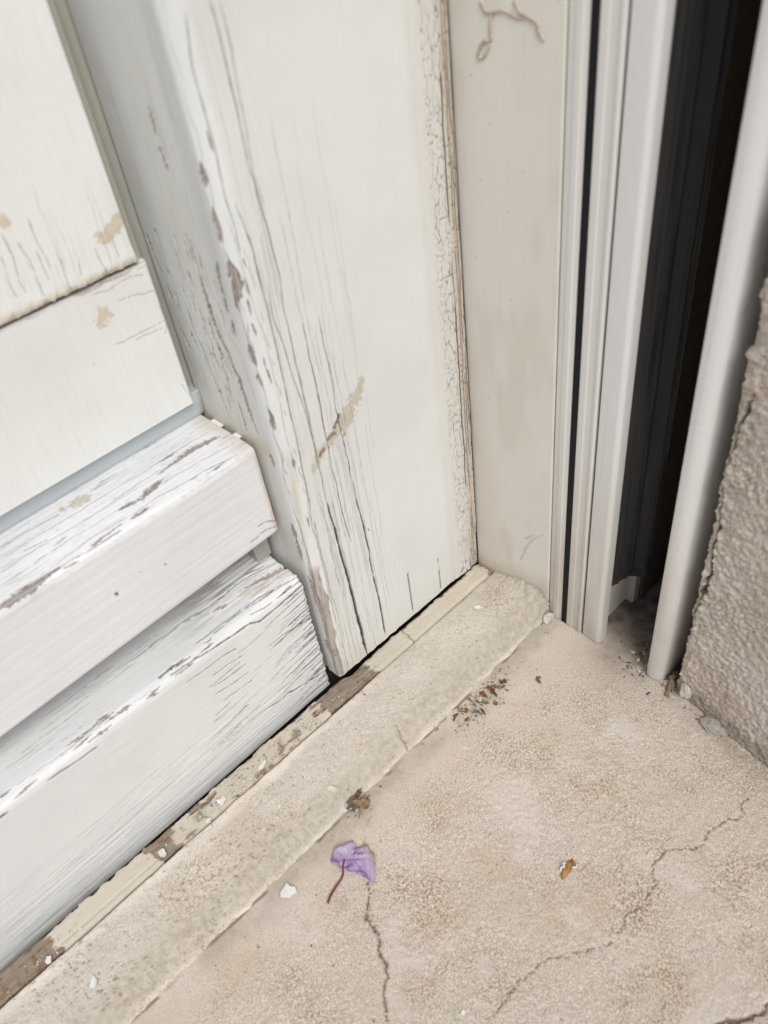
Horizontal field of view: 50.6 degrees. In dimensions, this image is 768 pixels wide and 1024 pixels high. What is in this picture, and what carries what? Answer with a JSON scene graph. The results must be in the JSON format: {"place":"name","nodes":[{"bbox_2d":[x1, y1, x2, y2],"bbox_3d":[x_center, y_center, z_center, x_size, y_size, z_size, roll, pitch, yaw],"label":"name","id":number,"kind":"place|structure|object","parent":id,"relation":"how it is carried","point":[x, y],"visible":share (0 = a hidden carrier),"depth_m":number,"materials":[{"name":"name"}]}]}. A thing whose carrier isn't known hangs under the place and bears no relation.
{"place":"outdoors","nodes":[
{"label":"outdoors","id":0,"kind":"place"},
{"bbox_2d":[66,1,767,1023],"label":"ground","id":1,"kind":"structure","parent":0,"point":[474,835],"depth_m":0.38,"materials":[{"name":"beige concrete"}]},
{"bbox_2d":[0,571,549,1023],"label":"cement sill","id":2,"kind":"structure","parent":1,"relation":"on","point":[393,712],"depth_m":0.41,"materials":[{"name":"beige concrete"}]},
{"bbox_2d":[89,976,96,987],"bbox_3d":[-0.129,0.209,0.360,0.004,0.001,0.005,-37,50,-27],"label":"paint chip","id":3,"kind":"object","parent":2,"relation":"on","point":[93,983],"visible":1,"depth_m":0.36,"materials":[{"name":"white paint"}]},
{"bbox_2d":[0,531,492,1008],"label":"threshold strip","id":4,"kind":"object","parent":2,"relation":"on","point":[110,895],"visible":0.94,"depth_m":0.42,"materials":[{"name":"beige wood"}]},
{"bbox_2d":[45,956,51,963],"bbox_3d":[-0.153,0.204,0.371,0.003,0.001,0.004,-37,50,-27],"label":"paint chip","id":5,"kind":"object","parent":4,"relation":"on","point":[48,960],"visible":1,"depth_m":0.37,"materials":[{"name":"white paint"}]},
{"bbox_2d":[157,848,166,856],"bbox_3d":[-0.109,0.168,0.401,0.004,0.001,0.005,-37,50,-27],"label":"paint chip","id":6,"kind":"object","parent":4,"relation":"on","point":[161,852],"visible":1,"depth_m":0.40,"materials":[{"name":"white paint"}]},
{"bbox_2d":[216,796,224,805],"bbox_3d":[-0.083,0.148,0.418,0.005,0.001,0.004,-37,50,-27],"label":"paint chip","id":7,"kind":"object","parent":4,"relation":"on","point":[221,802],"visible":1,"depth_m":0.42,"materials":[{"name":"white paint"}]},
{"bbox_2d":[0,0,476,972],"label":"wooden shutter","id":8,"kind":"object","parent":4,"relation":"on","point":[194,602],"visible":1,"depth_m":0.34,"materials":[{"name":"white paint"}]},
{"bbox_2d":[258,760,265,769],"bbox_3d":[-0.065,0.134,0.430,0.006,0.001,0.004,-37,50,-27],"label":"paint chip","id":9,"kind":"object","parent":4,"relation":"on","point":[262,765],"visible":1,"depth_m":0.43,"materials":[{"name":"white paint"}]},
{"bbox_2d":[7,598,511,1012],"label":"strip litter","id":10,"kind":"object","parent":2,"relation":"on","point":[230,797],"visible":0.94,"depth_m":0.42,"materials":[{"name":"beige paint"}]},
{"bbox_2d":[327,785,337,792],"bbox_3d":[-0.026,0.141,0.415,0.004,0.002,0.006,-37,50,-27],"label":"paint chip","id":11,"kind":"object","parent":2,"relation":"on","point":[332,789],"visible":1,"depth_m":0.41,"materials":[{"name":"white paint"}]},
{"bbox_2d":[473,605,482,609],"bbox_3d":[0.057,0.058,0.489,0.004,0.001,0.005,-37,50,-27],"label":"paint chip","id":12,"kind":"object","parent":2,"relation":"on","point":[478,607],"visible":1,"depth_m":0.49,"materials":[{"name":"white paint"}]},
{"bbox_2d":[447,0,569,602],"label":"jamb","id":13,"kind":"structure","parent":2,"relation":"on","point":[509,59],"depth_m":0.35,"materials":[{"name":"beige paint"}]},
{"bbox_2d":[280,883,296,897],"bbox_3d":[-0.046,0.182,0.389,0.008,0.002,0.007,-37,50,-27],"label":"paint chip","id":14,"kind":"object","parent":1,"relation":"on","point":[287,891],"visible":1,"depth_m":0.39,"materials":[{"name":"white paint"}]},
{"bbox_2d":[327,841,374,902],"bbox_3d":[-0.015,0.173,0.392,0.022,0.004,0.030,-3,43,7],"label":"fallen petal","id":15,"kind":"object","parent":1,"relation":"on","point":[350,856],"visible":1,"depth_m":0.40,"materials":[{"name":"purple plant"}]},
{"bbox_2d":[346,787,370,818],"bbox_3d":[-0.013,0.149,0.417,0.014,0.004,0.012,-37,50,-27],"label":"leaf crumb","id":16,"kind":"object","parent":1,"relation":"on","point":[354,803],"visible":1,"depth_m":0.42,"materials":[{"name":"brown plant"}]},
{"bbox_2d":[458,708,467,712],"bbox_3d":[0.044,0.110,0.450,0.005,0.002,0.005,-37,50,-27],"label":"leaf bit","id":17,"kind":"object","parent":1,"relation":"on","point":[461,710],"visible":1,"depth_m":0.45,"materials":[{"name":"brown plant"}]},
{"bbox_2d":[472,708,485,714],"bbox_3d":[0.053,0.111,0.448,0.006,0.002,0.006,-37,50,-27],"label":"leaf bit","id":18,"kind":"object","parent":1,"relation":"on","point":[477,711],"visible":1,"depth_m":0.45,"materials":[{"name":"brown plant"}]},
{"bbox_2d":[214,620,743,1022],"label":"floor litter","id":19,"kind":"object","parent":1,"relation":"on","point":[628,666],"visible":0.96,"depth_m":0.45,"materials":[{"name":"brown plant"}]},
{"bbox_2d":[479,691,489,703],"bbox_3d":[0.056,0.104,0.455,0.008,0.002,0.010,-37,50,-27],"label":"leaf bit","id":20,"kind":"object","parent":1,"relation":"on","point":[483,694],"visible":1,"depth_m":0.46,"materials":[{"name":"brown plant"}]},
{"bbox_2d":[482,685,496,696],"bbox_3d":[0.060,0.101,0.458,0.004,0.002,0.010,-37,50,-27],"label":"leaf bit","id":21,"kind":"object","parent":1,"relation":"on","point":[492,690],"visible":1,"depth_m":0.46,"materials":[{"name":"brown plant"}]},
{"bbox_2d":[490,684,505,688],"bbox_3d":[0.064,0.099,0.459,0.006,0.002,0.007,-37,50,-27],"label":"leaf bit","id":22,"kind":"object","parent":1,"relation":"on","point":[495,685],"visible":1,"depth_m":0.46,"materials":[{"name":"brown plant"}]},
{"bbox_2d":[499,679,506,683],"bbox_3d":[0.068,0.096,0.461,0.005,0.002,0.005,-37,50,-27],"label":"leaf bit","id":23,"kind":"object","parent":1,"relation":"on","point":[502,681],"visible":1,"depth_m":0.46,"materials":[{"name":"brown plant"}]},
{"bbox_2d":[542,612,554,624],"bbox_3d":[0.098,0.063,0.489,0.008,0.006,0.006,-37,50,-27],"label":"mortar knob","id":24,"kind":"object","parent":1,"relation":"on","point":[548,617],"visible":1,"depth_m":0.49,"materials":[{"name":"beige concrete"}]},
{"bbox_2d":[560,859,577,879],"bbox_3d":[0.086,0.167,0.381,0.011,0.002,0.006,-37,50,-27],"label":"seed husk","id":25,"kind":"object","parent":1,"relation":"on","point":[566,868],"visible":1,"depth_m":0.38,"materials":[{"name":"brown plant"}]},
{"bbox_2d":[549,0,767,679],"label":"window frame","id":26,"kind":"object","parent":1,"relation":"on","point":[664,261],"visible":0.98,"depth_m":0.33,"materials":[{"name":"white metal"}]},
{"bbox_2d":[664,662,682,696],"bbox_3d":[0.160,0.091,0.446,0.023,0.010,0.008,-37,50,-27],"label":"wedged leaf","id":27,"kind":"object","parent":1,"relation":"on","point":[674,676],"visible":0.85,"depth_m":0.45,"materials":[{"name":"brown plant"}]},
{"bbox_2d":[679,683,691,698],"bbox_3d":[0.162,0.096,0.435,0.006,0.010,0.007,-37,50,-27],"label":"render lump","id":28,"kind":"object","parent":1,"relation":"on","point":[685,691],"visible":1,"depth_m":0.43,"materials":[{"name":"paint"}]},
{"bbox_2d":[700,715,727,736],"bbox_3d":[0.172,0.111,0.424,0.010,0.006,0.015,-37,50,-27],"label":"render lump","id":29,"kind":"object","parent":1,"relation":"on","point":[711,725],"visible":1,"depth_m":0.42,"materials":[{"name":"grey concrete"}]},
{"bbox_2d":[677,277,767,767],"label":"stucco wall","id":30,"kind":"structure","parent":0,"point":[723,673],"depth_m":0.37,"materials":[{"name":"beige concrete"}]}
]}

